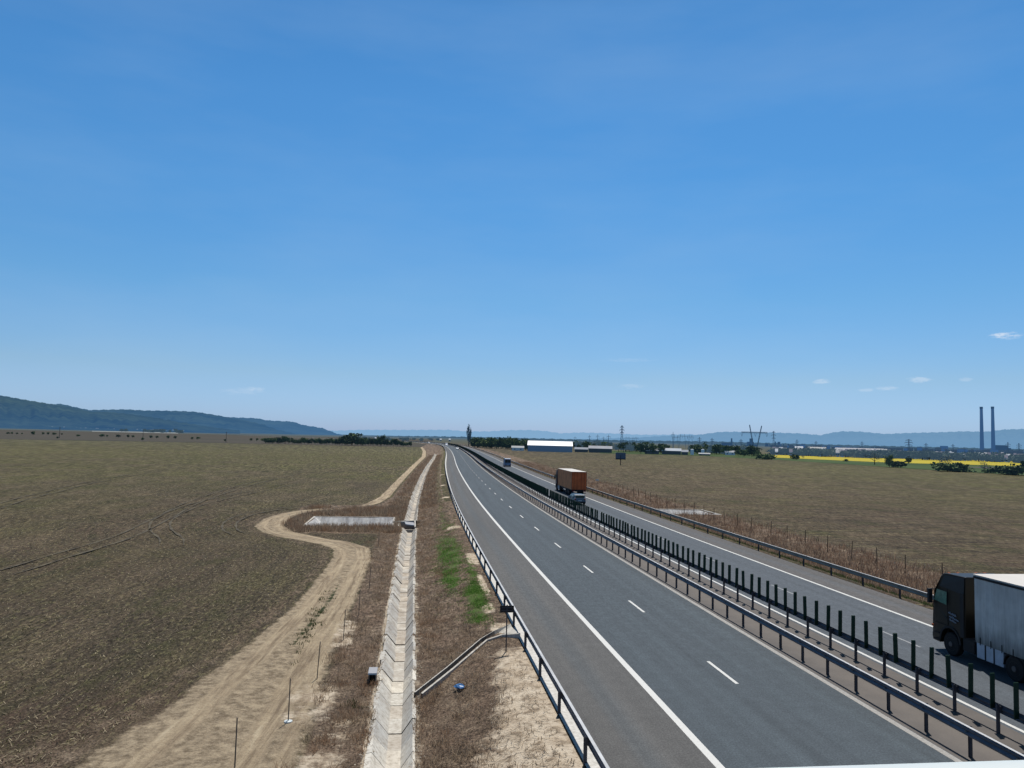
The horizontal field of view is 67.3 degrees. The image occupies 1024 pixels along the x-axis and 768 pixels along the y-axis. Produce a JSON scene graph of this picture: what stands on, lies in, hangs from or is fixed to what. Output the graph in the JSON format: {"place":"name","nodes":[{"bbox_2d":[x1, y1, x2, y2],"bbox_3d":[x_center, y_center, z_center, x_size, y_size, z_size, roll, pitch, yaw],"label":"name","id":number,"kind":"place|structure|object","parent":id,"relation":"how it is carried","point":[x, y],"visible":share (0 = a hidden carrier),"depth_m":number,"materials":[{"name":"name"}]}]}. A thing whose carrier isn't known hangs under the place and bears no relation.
{"place":"outdoors","nodes":[
{"label":"outdoors","id":0,"kind":"place"},
{"bbox_2d":[418,493,499,627],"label":"green grass","id":1,"kind":"structure","parent":0,"point":[473,591],"depth_m":51.20,"materials":[{"name":"plant"}]},
{"bbox_2d":[0,428,1023,767],"bbox_3d":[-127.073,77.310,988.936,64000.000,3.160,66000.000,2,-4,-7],"label":"ground","id":2,"kind":"structure","parent":0,"point":[962,522],"depth_m":55.58,"materials":[{"name":"soil"}]},
{"bbox_2d":[0,466,174,502],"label":"wheel mark","id":3,"kind":"object","parent":2,"relation":"on","point":[69,485],"visible":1,"depth_m":130.46,"materials":[{"name":"soil"}]},
{"bbox_2d":[0,467,176,508],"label":"wheel mark","id":4,"kind":"object","parent":2,"relation":"on","point":[67,489],"visible":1,"depth_m":124.31,"materials":[{"name":"soil"}]},
{"bbox_2d":[0,395,239,433],"bbox_3d":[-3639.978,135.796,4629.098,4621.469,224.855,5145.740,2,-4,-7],"label":"forested hills","id":5,"kind":"structure","parent":2,"relation":"on","point":[16,413],"depth_m":3564.35,"materials":[{"name":"plant"}]},
{"bbox_2d":[92,431,177,433],"bbox_3d":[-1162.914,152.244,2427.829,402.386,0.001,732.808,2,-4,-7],"label":"pale far strip","id":6,"kind":"object","parent":2,"relation":"on","point":[122,431],"visible":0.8,"depth_m":2311.73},
{"bbox_2d":[0,471,299,569],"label":"wheel mark","id":7,"kind":"object","parent":2,"relation":"on","point":[124,531],"visible":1,"depth_m":75.87,"materials":[{"name":"soil"}]},
{"bbox_2d":[6,472,302,576],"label":"wheel mark","id":8,"kind":"object","parent":2,"relation":"on","point":[133,536],"visible":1,"depth_m":72.52,"materials":[{"name":"soil"}]},
{"bbox_2d":[0,505,344,767],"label":"crop seedlings","id":9,"kind":"object","parent":2,"relation":"on","point":[121,610],"visible":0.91,"depth_m":46.26,"materials":[{"name":"plant"}]},
{"bbox_2d":[54,404,294,433],"bbox_3d":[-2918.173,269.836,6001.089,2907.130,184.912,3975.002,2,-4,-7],"label":"forested hills","id":10,"kind":"structure","parent":2,"relation":"on","point":[211,420],"depth_m":5396.79,"materials":[{"name":"plant"}]},
{"bbox_2d":[0,485,372,767],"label":"straw stubble","id":11,"kind":"object","parent":2,"relation":"on","point":[112,622],"visible":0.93,"depth_m":39.70,"materials":[{"name":"plant"}]},
{"bbox_2d":[0,430,433,446],"bbox_3d":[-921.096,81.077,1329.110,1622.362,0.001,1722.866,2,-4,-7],"label":"ploughed plain","id":12,"kind":"structure","parent":2,"relation":"attached to","point":[95,436],"depth_m":902.50,"materials":[{"name":"soil"}]},
{"bbox_2d":[148,477,315,544],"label":"wheel mark","id":13,"kind":"object","parent":2,"relation":"on","point":[149,529],"visible":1,"depth_m":88.44,"materials":[{"name":"soil"}]},
{"bbox_2d":[234,717,237,767],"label":"fence post","id":14,"kind":"object","parent":2,"relation":"on","point":[235,742],"visible":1,"depth_m":23.64,"materials":[{"name":"wood"}]},
{"bbox_2d":[169,478,320,544],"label":"wheel mark","id":15,"kind":"object","parent":2,"relation":"on","point":[171,528],"visible":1,"depth_m":90.98,"materials":[{"name":"soil"}]},
{"bbox_2d":[221,506,299,534],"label":"wheel mark","id":16,"kind":"object","parent":2,"relation":"on","point":[222,525],"visible":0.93,"depth_m":88.70,"materials":[{"name":"soil"}]},
{"bbox_2d":[235,507,302,533],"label":"wheel mark","id":17,"kind":"object","parent":2,"relation":"on","point":[250,515],"visible":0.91,"depth_m":90.07,"materials":[{"name":"soil"}]},
{"bbox_2d":[230,417,340,434],"bbox_3d":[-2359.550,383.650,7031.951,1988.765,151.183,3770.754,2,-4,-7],"label":"forested hills","id":18,"kind":"structure","parent":2,"relation":"on","point":[292,427],"depth_m":6288.80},
{"bbox_2d":[289,590,366,708],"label":"track weeds","id":19,"kind":"object","parent":2,"relation":"on","point":[304,636],"visible":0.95,"depth_m":39.51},
{"bbox_2d":[280,504,408,532],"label":"dry weeds","id":20,"kind":"object","parent":2,"relation":"on","point":[294,524],"visible":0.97,"depth_m":91.22,"materials":[{"name":"plant"}]},
{"bbox_2d":[305,516,394,525],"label":"concrete basin","id":21,"kind":"object","parent":2,"relation":"on","point":[339,520],"visible":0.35,"depth_m":95.12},
{"bbox_2d":[339,433,362,443],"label":"tree","id":22,"kind":"object","parent":2,"relation":"on","point":[352,437],"visible":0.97,"depth_m":694.30,"materials":[{"name":"green plant"}]},
{"bbox_2d":[358,437,367,444],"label":"tree","id":23,"kind":"object","parent":2,"relation":"on","point":[362,441],"visible":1,"depth_m":691.75,"materials":[{"name":"green plant"}]},
{"bbox_2d":[368,667,377,683],"bbox_3d":[-5.837,12.269,32.225,0.360,0.540,0.896,2,-4,-7],"label":"inlet box","id":24,"kind":"object","parent":2,"relation":"on","point":[372,671],"visible":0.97,"depth_m":32.07,"materials":[{"name":"concrete"}]},
{"bbox_2d":[354,532,424,767],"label":"rubble","id":25,"kind":"object","parent":2,"relation":"on","point":[409,677],"visible":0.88,"depth_m":31.71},
{"bbox_2d":[363,528,416,767],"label":"drainage ditch","id":26,"kind":"object","parent":2,"relation":"on","point":[392,745],"visible":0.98,"depth_m":33.37,"materials":[{"name":"concrete"}]},
{"bbox_2d":[396,520,415,533],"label":"culvert box","id":27,"kind":"object","parent":2,"relation":"on","point":[405,525],"visible":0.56,"depth_m":90.80,"materials":[{"name":"concrete"}]},
{"bbox_2d":[272,496,543,767],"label":"dry weeds","id":28,"kind":"object","parent":2,"relation":"on","point":[427,700],"visible":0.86,"depth_m":34.11,"materials":[{"name":"plant"}]},
{"bbox_2d":[387,454,442,508],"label":"dry weeds","id":29,"kind":"object","parent":2,"relation":"on","point":[413,481],"visible":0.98,"depth_m":150.50,"materials":[{"name":"plant"}]},
{"bbox_2d":[404,454,436,520],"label":"drainage ditch","id":30,"kind":"object","parent":2,"relation":"on","point":[412,510],"visible":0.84,"depth_m":132.69,"materials":[{"name":"concrete"}]},
{"bbox_2d":[453,683,464,688],"bbox_3d":[-2.040,12.012,30.552,0.473,0.184,0.457,-2,-5,42],"label":"plastic bag","id":31,"kind":"object","parent":2,"relation":"on","point":[459,686],"visible":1,"depth_m":30.44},
{"bbox_2d":[414,624,519,697],"bbox_3d":[-1.924,12.124,34.084,1.700,1.300,8.257,-1,-5,34],"label":"drainage chute","id":32,"kind":"object","parent":2,"relation":"on","point":[443,675],"visible":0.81,"depth_m":33.95,"materials":[{"name":"concrete"}]},
{"bbox_2d":[466,424,471,446],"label":"poplar tree","id":33,"kind":"object","parent":2,"relation":"on","point":[468,432],"visible":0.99,"depth_m":824.07,"materials":[{"name":"green plant"}]},
{"bbox_2d":[422,535,574,767],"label":"straw stubble","id":34,"kind":"object","parent":2,"relation":"on","point":[489,688],"visible":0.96,"depth_m":27.81,"materials":[{"name":"plant"}]},
{"bbox_2d":[388,440,609,767],"bbox_3d":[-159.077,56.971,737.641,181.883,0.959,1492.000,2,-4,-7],"label":"guardrail","id":35,"kind":"object","parent":2,"relation":"on","point":[588,741],"visible":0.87,"depth_m":30.06,"materials":[{"name":"metal"}]},
{"bbox_2d":[500,605,513,651],"bbox_3d":[-0.243,10.898,33.891,0.620,2.300,0.063,2,-4,-7],"label":"road sign","id":36,"kind":"object","parent":2,"relation":"on","point":[506,609],"visible":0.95,"depth_m":33.93,"materials":[{"name":"metal"}]},
{"bbox_2d":[331,429,692,438],"bbox_3d":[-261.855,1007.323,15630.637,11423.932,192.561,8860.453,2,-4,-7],"label":"blue hills","id":37,"kind":"structure","parent":2,"relation":"on","point":[538,434],"depth_m":13673.64,"materials":[{"name":"blue"}]},
{"bbox_2d":[511,446,523,450],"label":"shed","id":38,"kind":"structure","parent":2,"relation":"on","point":[517,448],"depth_m":637.76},
{"bbox_2d":[574,447,587,451],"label":"shed","id":39,"kind":"structure","parent":2,"relation":"on","point":[581,449],"depth_m":635.44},
{"bbox_2d":[588,446,611,452],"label":"shed","id":40,"kind":"structure","parent":2,"relation":"on","point":[600,449],"depth_m":633.77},
{"bbox_2d":[252,435,961,767],"bbox_3d":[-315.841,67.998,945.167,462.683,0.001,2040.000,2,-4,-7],"label":"carriageway","id":41,"kind":"structure","parent":2,"relation":"on","point":[771,709],"depth_m":31.55,"materials":[{"name":"asphalt"}]},
{"bbox_2d":[445,453,599,767],"bbox_3d":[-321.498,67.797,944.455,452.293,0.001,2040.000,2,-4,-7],"label":"roadside gutter","id":42,"kind":"object","parent":41,"relation":"on","point":[575,734],"visible":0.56,"depth_m":29.18,"materials":[{"name":"concrete"}]},
{"bbox_2d":[443,445,724,767],"bbox_3d":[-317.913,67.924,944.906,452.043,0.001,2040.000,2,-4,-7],"label":"hard shoulder line","id":43,"kind":"object","parent":41,"relation":"on","point":[707,753],"visible":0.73,"depth_m":31.09,"materials":[{"name":"paint"}]},
{"bbox_2d":[462,457,738,683],"bbox_3d":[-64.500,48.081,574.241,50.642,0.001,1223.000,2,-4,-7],"label":"lane dashes","id":44,"kind":"object","parent":41,"relation":"on","point":[725,674],"visible":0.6,"depth_m":32.49,"materials":[{"name":"paint"}]},
{"bbox_2d":[461,450,962,761],"bbox_3d":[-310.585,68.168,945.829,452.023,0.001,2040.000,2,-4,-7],"label":"median edge line","id":45,"kind":"object","parent":41,"relation":"on","point":[933,746],"visible":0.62,"depth_m":32.36,"materials":[{"name":"paint"}]},
{"bbox_2d":[616,452,625,464],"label":"billboard","id":46,"kind":"object","parent":2,"relation":"on","point":[620,456],"visible":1,"depth_m":322.54},
{"bbox_2d":[616,442,628,451],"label":"tree","id":47,"kind":"object","parent":2,"relation":"on","point":[622,444],"visible":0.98,"depth_m":687.00,"materials":[{"name":"green plant"}]},
{"bbox_2d":[624,444,635,451],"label":"tree","id":48,"kind":"object","parent":2,"relation":"on","point":[629,447],"visible":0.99,"depth_m":685.06,"materials":[{"name":"green plant"}]},
{"bbox_2d":[254,435,1023,734],"bbox_3d":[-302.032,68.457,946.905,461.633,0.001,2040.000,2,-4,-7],"label":"carriageway","id":49,"kind":"structure","parent":2,"relation":"on","point":[903,627],"depth_m":46.56,"materials":[{"name":"asphalt"}]},
{"bbox_2d":[503,458,510,466],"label":"van","id":50,"kind":"object","parent":49,"relation":"on","point":[506,461],"visible":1,"depth_m":248.06,"materials":[{"name":"blue paint"}]},
{"bbox_2d":[554,468,586,494],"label":"box truck trailer","id":51,"kind":"object","parent":49,"relation":"on","point":[569,481],"visible":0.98,"depth_m":128.41,"materials":[{"name":"red paint"}]},
{"bbox_2d":[568,493,585,504],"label":"car","id":52,"kind":"object","parent":49,"relation":"on","point":[579,497],"visible":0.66,"depth_m":109.65,"materials":[{"name":"blue paint"}]},
{"bbox_2d":[476,450,932,626],"bbox_3d":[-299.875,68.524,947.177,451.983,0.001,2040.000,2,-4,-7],"label":"hard shoulder line","id":53,"kind":"object","parent":49,"relation":"on","point":[770,566],"visible":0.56,"depth_m":55.69,"materials":[{"name":"paint"}]},
{"bbox_2d":[498,464,919,646],"bbox_3d":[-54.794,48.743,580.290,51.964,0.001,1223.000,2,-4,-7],"label":"lane dashes","id":54,"kind":"object","parent":49,"relation":"on","point":[792,593],"visible":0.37,"depth_m":38.67,"materials":[{"name":"paint"}]},
{"bbox_2d":[508,476,1023,732],"bbox_3d":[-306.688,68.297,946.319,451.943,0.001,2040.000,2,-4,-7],"label":"median edge line","id":55,"kind":"object","parent":49,"relation":"on","point":[1002,721],"visible":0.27,"depth_m":35.45,"materials":[{"name":"paint"}]},
{"bbox_2d":[927,573,1023,681],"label":"semi truck","id":56,"kind":"object","parent":49,"relation":"on","point":[981,615],"visible":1,"depth_m":32.83,"materials":[{"name":"white paint"}]},
{"bbox_2d":[637,443,645,451],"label":"tree","id":57,"kind":"object","parent":2,"relation":"on","point":[640,449],"visible":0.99,"depth_m":627.93,"materials":[{"name":"green plant"}]},
{"bbox_2d":[644,448,658,453],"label":"shed","id":58,"kind":"structure","parent":2,"relation":"on","point":[653,452],"depth_m":627.33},
{"bbox_2d":[648,442,656,451],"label":"tree","id":59,"kind":"object","parent":2,"relation":"on","point":[652,446],"visible":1,"depth_m":626.09,"materials":[{"name":"green plant"}]},
{"bbox_2d":[657,444,666,451],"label":"tree","id":60,"kind":"object","parent":2,"relation":"on","point":[661,446],"visible":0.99,"depth_m":624.46,"materials":[{"name":"green plant"}]},
{"bbox_2d":[661,448,680,454],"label":"shed","id":61,"kind":"structure","parent":2,"relation":"on","point":[674,451],"depth_m":624.72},
{"bbox_2d":[418,441,933,599],"bbox_3d":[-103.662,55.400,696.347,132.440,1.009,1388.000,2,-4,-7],"label":"guardrail","id":62,"kind":"object","parent":2,"relation":"on","point":[900,587],"visible":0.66,"depth_m":63.36,"materials":[{"name":"metal"}]},
{"bbox_2d":[660,509,721,514],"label":"concrete basin","id":63,"kind":"object","parent":2,"relation":"on","point":[688,511],"visible":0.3,"depth_m":117.39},
{"bbox_2d":[689,446,706,452],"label":"tree","id":64,"kind":"object","parent":2,"relation":"on","point":[697,449],"visible":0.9,"depth_m":669.19,"materials":[{"name":"green plant"}]},
{"bbox_2d":[395,436,1023,451],"bbox_3d":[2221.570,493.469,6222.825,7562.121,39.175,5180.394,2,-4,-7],"label":"wooded foothills","id":65,"kind":"structure","parent":2,"relation":"on","point":[745,443],"depth_m":5992.31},
{"bbox_2d":[712,444,721,453],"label":"tree","id":66,"kind":"object","parent":2,"relation":"on","point":[717,446],"visible":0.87,"depth_m":688.57,"materials":[{"name":"green plant"}]},
{"bbox_2d":[719,445,731,452],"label":"tree","id":67,"kind":"object","parent":2,"relation":"on","point":[724,448],"visible":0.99,"depth_m":675.66,"materials":[{"name":"green plant"}]},
{"bbox_2d":[724,450,734,454],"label":"shed","id":68,"kind":"structure","parent":2,"relation":"on","point":[729,452],"depth_m":671.50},
{"bbox_2d":[512,461,968,604],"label":"dry weeds","id":69,"kind":"object","parent":2,"relation":"on","point":[854,566],"visible":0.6,"depth_m":75.55,"materials":[{"name":"plant"}]},
{"bbox_2d":[738,449,748,455],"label":"tree","id":70,"kind":"object","parent":2,"relation":"on","point":[744,452],"visible":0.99,"depth_m":609.34,"materials":[{"name":"green plant"}]},
{"bbox_2d":[742,425,767,446],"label":"shaped pylon","id":71,"kind":"object","parent":2,"relation":"on","point":[754,433],"visible":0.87,"depth_m":951.14,"materials":[{"name":"metal"}]},
{"bbox_2d":[755,453,770,459],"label":"shrub","id":72,"kind":"object","parent":2,"relation":"on","point":[761,456],"visible":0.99,"depth_m":512.70,"materials":[{"name":"green plant"}]},
{"bbox_2d":[765,449,788,454],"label":"tree","id":73,"kind":"object","parent":2,"relation":"on","point":[782,451],"visible":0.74,"depth_m":758.36,"materials":[{"name":"green plant"}]},
{"bbox_2d":[792,450,804,454],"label":"tree","id":74,"kind":"object","parent":2,"relation":"on","point":[798,452],"visible":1,"depth_m":706.85,"materials":[{"name":"green plant"}]},
{"bbox_2d":[575,429,1023,448],"bbox_3d":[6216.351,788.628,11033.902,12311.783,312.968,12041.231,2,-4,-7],"label":"blue mountain ridge","id":75,"kind":"structure","parent":2,"relation":"on","point":[969,439],"depth_m":8421.17,"materials":[{"name":"blue"}]},
{"bbox_2d":[797,448,819,455],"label":"tree","id":76,"kind":"object","parent":2,"relation":"on","point":[806,449],"visible":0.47,"depth_m":730.35,"materials":[{"name":"green plant"}]},
{"bbox_2d":[612,451,1023,474],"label":"green margin","id":77,"kind":"object","parent":2,"relation":"on","point":[920,466],"visible":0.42,"depth_m":498.16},
{"bbox_2d":[813,448,830,456],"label":"tree","id":78,"kind":"object","parent":2,"relation":"on","point":[824,452],"visible":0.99,"depth_m":693.01,"materials":[{"name":"green plant"}]},
{"bbox_2d":[839,451,852,456],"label":"tree","id":79,"kind":"object","parent":2,"relation":"on","point":[846,453],"visible":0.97,"depth_m":700.20,"materials":[{"name":"green plant"}]},
{"bbox_2d":[850,450,881,457],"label":"tree","id":80,"kind":"object","parent":2,"relation":"on","point":[861,453],"visible":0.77,"depth_m":682.67,"materials":[{"name":"green plant"}]},
{"bbox_2d":[866,452,880,464],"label":"tree","id":81,"kind":"object","parent":2,"relation":"on","point":[874,455],"visible":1,"depth_m":442.95,"materials":[{"name":"green plant"}]},
{"bbox_2d":[883,455,893,466],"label":"tree","id":82,"kind":"object","parent":2,"relation":"on","point":[888,460],"visible":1,"depth_m":394.06,"materials":[{"name":"green plant"}]},
{"bbox_2d":[880,450,910,458],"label":"tree","id":83,"kind":"object","parent":2,"relation":"on","point":[904,454],"visible":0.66,"depth_m":696.47,"materials":[{"name":"green plant"}]},
{"bbox_2d":[888,460,908,466],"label":"shrub","id":84,"kind":"object","parent":2,"relation":"on","point":[895,463],"visible":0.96,"depth_m":392.80,"materials":[{"name":"green plant"}]},
{"bbox_2d":[778,760,1023,767],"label":"overpass","id":85,"kind":"object","parent":2,"relation":"on","point":[1000,764],"depth_m":0.95,"materials":[{"name":"concrete"}]},
{"bbox_2d":[910,450,929,459],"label":"tree","id":86,"kind":"object","parent":2,"relation":"on","point":[920,456],"visible":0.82,"depth_m":653.32,"materials":[{"name":"green plant"}]},
{"bbox_2d":[910,452,946,460],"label":"tree","id":87,"kind":"object","parent":2,"relation":"on","point":[933,455],"visible":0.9,"depth_m":651.09,"materials":[{"name":"green plant"}]},
{"bbox_2d":[930,462,962,471],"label":"shrub","id":88,"kind":"object","parent":2,"relation":"on","point":[938,466],"visible":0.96,"depth_m":345.37,"materials":[{"name":"green plant"}]},
{"bbox_2d":[944,453,969,460],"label":"tree","id":89,"kind":"object","parent":2,"relation":"on","point":[956,456],"visible":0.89,"depth_m":658.95,"materials":[{"name":"green plant"}]},
{"bbox_2d":[944,462,976,471],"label":"shrub","id":90,"kind":"object","parent":2,"relation":"on","point":[960,465],"visible":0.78,"depth_m":344.76,"materials":[{"name":"green plant"}]},
{"bbox_2d":[966,452,991,461],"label":"tree","id":91,"kind":"object","parent":2,"relation":"on","point":[978,456],"visible":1,"depth_m":639.69,"materials":[{"name":"green plant"}]},
{"bbox_2d":[980,407,983,449],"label":"chimney","id":92,"kind":"object","parent":2,"relation":"on","point":[981,431],"visible":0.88,"depth_m":2808.93,"materials":[{"name":"concrete"}]},
{"bbox_2d":[991,407,995,449],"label":"chimney","id":93,"kind":"object","parent":2,"relation":"on","point":[992,431],"visible":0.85,"depth_m":2791.16,"materials":[{"name":"concrete"}]},
{"bbox_2d":[988,455,1001,461],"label":"tree","id":94,"kind":"object","parent":2,"relation":"on","point":[994,458],"visible":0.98,"depth_m":636.82,"materials":[{"name":"green plant"}]},
{"bbox_2d":[988,465,1011,473],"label":"shrub","id":95,"kind":"object","parent":2,"relation":"on","point":[995,469],"visible":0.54,"depth_m":323.32,"materials":[{"name":"green plant"}]},
{"bbox_2d":[995,445,1023,452],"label":"power station","id":96,"kind":"object","parent":2,"relation":"on","point":[1000,447],"visible":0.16,"depth_m":2777.09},
{"bbox_2d":[998,465,1023,474],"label":"shrub","id":97,"kind":"object","parent":2,"relation":"on","point":[1010,470],"visible":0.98,"depth_m":317.63,"materials":[{"name":"green plant"}]},
{"bbox_2d":[1007,454,1023,462],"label":"tree","id":98,"kind":"object","parent":2,"relation":"on","point":[1018,458],"visible":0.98,"depth_m":616.93,"materials":[{"name":"green plant"}]},
{"bbox_2d":[1010,461,1023,472],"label":"shrub","id":99,"kind":"object","parent":2,"relation":"on","point":[1020,467],"visible":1,"depth_m":316.25,"materials":[{"name":"green plant"}]},
{"bbox_3d":[-7.990,12.088,27.467,0.310,0.150,0.315,2,-4,-7],"label":"post footing","id":100,"kind":"object","parent":2,"relation":"on","visible":0},
{"bbox_2d":[288,678,290,719],"bbox_3d":[-7.978,11.416,27.531,0.039,1.700,0.045,2,-6,-7],"label":"fence post","id":101,"kind":"object","parent":100,"relation":"in","point":[289,698],"visible":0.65,"depth_m":27.53,"materials":[{"name":"wood"}]},
{"bbox_2d":[0,0,1023,434],"label":"sky","id":102,"kind":"structure","parent":0,"point":[649,217],"materials":[{"name":"blue"}]},
{"bbox_2d":[527,441,572,451],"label":"barn","id":103,"kind":"structure","parent":0,"point":[550,446],"depth_m":615.33,"materials":[{"name":"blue metal"}]},
{"bbox_2d":[281,436,1023,761],"bbox_3d":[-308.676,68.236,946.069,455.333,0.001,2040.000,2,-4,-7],"label":"median paving","id":104,"kind":"structure","parent":0,"point":[948,739],"depth_m":32.88,"materials":[{"name":"concrete"}]},
{"bbox_2d":[414,441,1023,759],"bbox_3d":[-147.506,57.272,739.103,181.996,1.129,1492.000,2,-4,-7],"label":"guardrail","id":105,"kind":"object","parent":104,"relation":"on","point":[970,732],"visible":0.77,"depth_m":31.30,"materials":[{"name":"metal"}]},
{"bbox_2d":[417,441,1023,733],"bbox_3d":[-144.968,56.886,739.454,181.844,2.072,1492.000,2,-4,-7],"label":"guardrail","id":106,"kind":"object","parent":104,"relation":"on","point":[998,708],"visible":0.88,"depth_m":38.69,"materials":[{"name":"metal"}]},
{"bbox_2d":[587,490,932,606],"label":"verge grass","id":107,"kind":"structure","parent":0,"point":[872,585],"depth_m":62.73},
{"bbox_2d":[836,448,879,449],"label":"warehouse","id":108,"kind":"structure","parent":0,"point":[857,448],"depth_m":1565.60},
{"bbox_2d":[775,455,1019,465],"bbox_3d":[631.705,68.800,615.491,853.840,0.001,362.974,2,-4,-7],"label":"rapeseed field","id":109,"kind":"structure","parent":0,"point":[973,462],"depth_m":599.82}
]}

